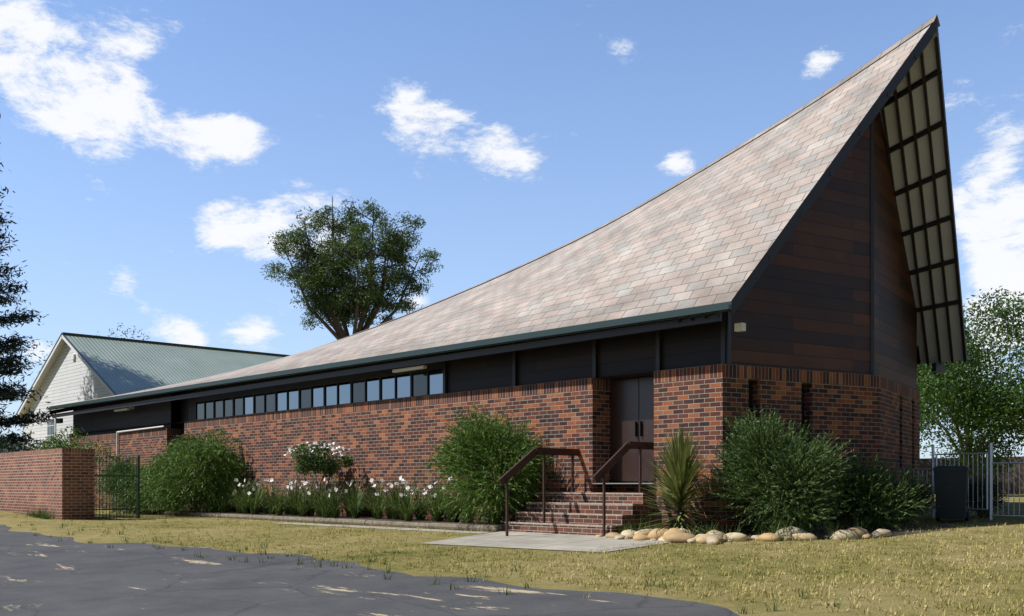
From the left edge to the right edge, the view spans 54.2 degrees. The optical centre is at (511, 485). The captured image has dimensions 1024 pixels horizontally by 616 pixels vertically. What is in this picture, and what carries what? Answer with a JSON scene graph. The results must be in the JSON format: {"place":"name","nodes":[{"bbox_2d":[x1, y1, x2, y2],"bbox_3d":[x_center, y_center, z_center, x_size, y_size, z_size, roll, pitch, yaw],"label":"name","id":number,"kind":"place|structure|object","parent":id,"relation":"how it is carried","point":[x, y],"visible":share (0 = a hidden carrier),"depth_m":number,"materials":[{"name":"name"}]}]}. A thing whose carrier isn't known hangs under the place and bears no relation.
{"place":"outdoors","nodes":[
{"label":"outdoors","id":0,"kind":"place"},
{"bbox_2d":[0,525,739,615],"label":"asphalt driveway","id":1,"kind":"structure","parent":0,"point":[42,575],"depth_m":12.21,"materials":[{"name":"grey asphalt"}]},
{"bbox_2d":[0,494,1023,615],"bbox_3d":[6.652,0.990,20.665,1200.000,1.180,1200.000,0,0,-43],"label":"ground","id":2,"kind":"structure","parent":0,"point":[756,607],"depth_m":14.12,"materials":[{"name":"green plant"}]},
{"bbox_2d":[0,429,49,452],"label":"dark shrub","id":3,"kind":"object","parent":2,"relation":"on","point":[7,447],"visible":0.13,"depth_m":35.62,"materials":[{"name":"green plant"}]},
{"bbox_2d":[0,98,56,448],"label":"norfolk pine tree","id":4,"kind":"object","parent":2,"relation":"on","point":[10,364],"visible":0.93,"depth_m":46.13,"materials":[{"name":"green plant"}]},
{"bbox_2d":[0,448,94,519],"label":"garden brick wall","id":5,"kind":"structure","parent":2,"relation":"on","point":[61,481],"depth_m":28.72,"materials":[{"name":"brown brick"}]},
{"bbox_2d":[30,426,113,468],"bbox_3d":[-13.764,-0.464,30.882,1.674,2.850,4.753,0,0,-43],"label":"bush","id":6,"kind":"object","parent":2,"relation":"on","point":[61,444],"visible":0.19,"depth_m":30.35,"materials":[{"name":"green plant"}]},
{"bbox_2d":[27,323,148,371],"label":"tree","id":7,"kind":"object","parent":2,"relation":"on","point":[133,331],"visible":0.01,"depth_m":69.50,"materials":[{"name":"green plant"}]},
{"bbox_2d":[95,456,139,518],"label":"bar gate","id":8,"kind":"structure","parent":2,"relation":"on","point":[137,476],"depth_m":29.31,"materials":[{"name":"green"}]},
{"bbox_2d":[95,453,186,514],"bbox_3d":[-12.325,-0.035,33.208,2.850,2.202,4.045,0,0,-43],"label":"bamboo shrub","id":9,"kind":"object","parent":2,"relation":"on","point":[113,481],"visible":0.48,"depth_m":32.84,"materials":[{"name":"green plant"}]},
{"bbox_2d":[15,332,289,449],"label":"neighbouring house","id":10,"kind":"structure","parent":2,"relation":"on","point":[79,367],"depth_m":51.03,"materials":[{"name":"white paint"}]},
{"bbox_2d":[117,427,253,512],"bbox_3d":[-10.006,-0.503,31.231,4.060,2.732,5.207,0,0,-43],"label":"bamboo shrub","id":11,"kind":"object","parent":2,"relation":"on","point":[199,471],"visible":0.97,"depth_m":30.31,"materials":[{"name":"green plant"}]},
{"bbox_2d":[114,510,498,531],"bbox_3d":[-7.083,0.950,27.798,0.193,0.310,20.031,0,0,-43],"label":"log edging","id":12,"kind":"object","parent":2,"relation":"on","point":[472,527],"visible":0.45,"depth_m":24.39,"materials":[{"name":"wood"}]},
{"bbox_2d":[260,196,443,339],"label":"tree","id":13,"kind":"object","parent":2,"relation":"on","point":[336,301],"depth_m":50.25,"materials":[{"name":"green plant"}]},
{"bbox_2d":[277,522,489,533],"bbox_3d":[-3.290,0.949,23.064,0.400,0.021,7.963,0,0,-44],"label":"concrete path strip","id":14,"kind":"object","parent":2,"relation":"on","point":[459,531],"depth_m":22.44,"materials":[{"name":"grey concrete"}]},
{"bbox_2d":[17,505,867,613],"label":"grass tufts","id":15,"kind":"object","parent":2,"relation":"on","point":[43,515],"visible":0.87,"depth_m":16.65,"materials":[{"name":"green plant"}]},
{"bbox_2d":[52,112,916,483],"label":"church walls","id":16,"kind":"structure","parent":2,"relation":"on","point":[832,288],"depth_m":20.20,"materials":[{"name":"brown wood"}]},
{"bbox_2d":[49,14,966,414],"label":"roof","id":17,"kind":"structure","parent":16,"relation":"on","point":[717,232],"depth_m":20.68,"materials":[{"name":"grey tile"}]},
{"bbox_2d":[48,304,967,409],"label":"church gutters","id":18,"kind":"object","parent":17,"relation":"attached to","point":[617,323],"visible":0.72,"depth_m":22.41,"materials":[{"name":"metal"}]},
{"bbox_2d":[674,36,965,372],"bbox_3d":[7.231,-5.664,20.189,9.256,5.967,2.746,0,0,-43],"label":"roof framing","id":19,"kind":"object","parent":17,"relation":"attached to","point":[939,367],"visible":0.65,"depth_m":21.13,"materials":[{"name":"black wood"}]},
{"bbox_2d":[69,364,919,533],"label":"brick wall","id":20,"kind":"structure","parent":2,"relation":"on","point":[876,414],"depth_m":21.02,"materials":[{"name":"brown brick"}]},
{"bbox_2d":[159,509,946,538],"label":"garden bed soil","id":21,"kind":"structure","parent":2,"relation":"on","point":[502,528],"depth_m":21.92,"materials":[{"name":"brown soil"}]},
{"bbox_2d":[291,442,354,515],"bbox_3d":[-5.271,-0.174,26.430,1.538,2.070,2.253,0,0,-43],"label":"oleander shrub","id":22,"kind":"object","parent":21,"relation":"on","point":[305,464],"visible":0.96,"depth_m":25.90,"materials":[{"name":"green plant"}]},
{"bbox_2d":[284,440,352,457],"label":"white flowers","id":23,"kind":"object","parent":22,"relation":"on","point":[330,447],"visible":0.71,"depth_m":26.00,"materials":[{"name":"white plant"}]},
{"bbox_2d":[147,473,505,523],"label":"flowering plants","id":24,"kind":"object","parent":21,"relation":"on","point":[397,507],"visible":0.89,"depth_m":25.06,"materials":[{"name":"green plant"}]},
{"bbox_2d":[232,476,452,498],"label":"white flowers","id":25,"kind":"object","parent":24,"relation":"attached to","point":[430,486],"visible":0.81,"depth_m":25.14,"materials":[{"name":"white plant"}]},
{"bbox_2d":[412,400,565,525],"bbox_3d":[-0.490,-0.478,21.367,3.474,2.677,2.600,0,0,30],"label":"tea tree bush","id":26,"kind":"object","parent":21,"relation":"on","point":[488,447],"visible":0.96,"depth_m":20.90,"materials":[{"name":"green plant"}]},
{"bbox_2d":[696,405,856,534],"bbox_3d":[4.637,-0.243,17.522,2.377,2.364,2.805,0,0,-43],"label":"shrub","id":27,"kind":"object","parent":21,"relation":"on","point":[766,459],"visible":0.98,"depth_m":17.08,"materials":[{"name":"green plant"}]},
{"bbox_2d":[822,446,934,529],"bbox_3d":[6.555,0.065,17.987,1.957,1.580,1.690,0,0,6],"label":"shrub","id":28,"kind":"object","parent":21,"relation":"on","point":[881,503],"visible":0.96,"depth_m":17.80,"materials":[{"name":"green plant"}]},
{"bbox_2d":[892,475,941,526],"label":"shrub","id":29,"kind":"object","parent":21,"relation":"on","point":[925,493],"visible":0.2,"depth_m":18.40,"materials":[{"name":"green plant"}]},
{"bbox_2d":[966,474,1011,517],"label":"shrub","id":30,"kind":"object","parent":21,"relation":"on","point":[973,495],"visible":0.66,"depth_m":20.07,"materials":[{"name":"green plant"}]},
{"bbox_2d":[498,441,653,535],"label":"handrails","id":31,"kind":"object","parent":2,"relation":"on","point":[606,467],"visible":0.88,"depth_m":19.18,"materials":[{"name":"brown metal"}]},
{"bbox_2d":[505,492,652,535],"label":"entry steps","id":32,"kind":"structure","parent":2,"relation":"on","point":[577,513],"depth_m":19.48,"materials":[{"name":"brown brick"}]},
{"bbox_2d":[638,424,724,533],"bbox_3d":[3.006,0.115,17.891,1.825,2.565,1.847,0,0,-43],"label":"yucca plant","id":33,"kind":"object","parent":2,"relation":"on","point":[680,478],"visible":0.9,"depth_m":17.69,"materials":[{"name":"green plant"}]},
{"bbox_2d":[596,526,891,544],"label":"river rocks","id":34,"kind":"object","parent":2,"relation":"on","point":[674,535],"visible":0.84,"depth_m":16.64,"materials":[{"name":"beige stone"}]},
{"bbox_2d":[933,466,969,520],"bbox_3d":[8.484,0.155,19.303,0.620,1.072,0.801,0,0,27],"label":"wheelie bin","id":35,"kind":"object","parent":2,"relation":"on","point":[951,486],"visible":0.99,"depth_m":19.00,"materials":[{"name":"plastic"}]},
{"bbox_2d":[895,443,1023,519],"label":"tube fence","id":36,"kind":"object","parent":2,"relation":"on","point":[934,464],"visible":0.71,"depth_m":19.56,"materials":[{"name":"silver metal"}]},
{"bbox_2d":[917,286,1023,478],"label":"tree","id":37,"kind":"object","parent":2,"relation":"on","point":[997,412],"visible":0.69,"depth_m":37.39,"materials":[{"name":"green plant"}]},
{"bbox_2d":[920,456,1023,493],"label":"paling fence","id":38,"kind":"object","parent":2,"relation":"on","point":[925,463],"depth_m":48.01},
{"bbox_2d":[0,0,1023,458],"label":"sky","id":39,"kind":"structure","parent":0,"point":[153,151],"materials":[{"name":"blue"}]},
{"bbox_2d":[423,531,669,551],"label":"concrete path","id":40,"kind":"structure","parent":0,"point":[550,541],"depth_m":17.66,"materials":[{"name":"grey concrete"}]}
]}

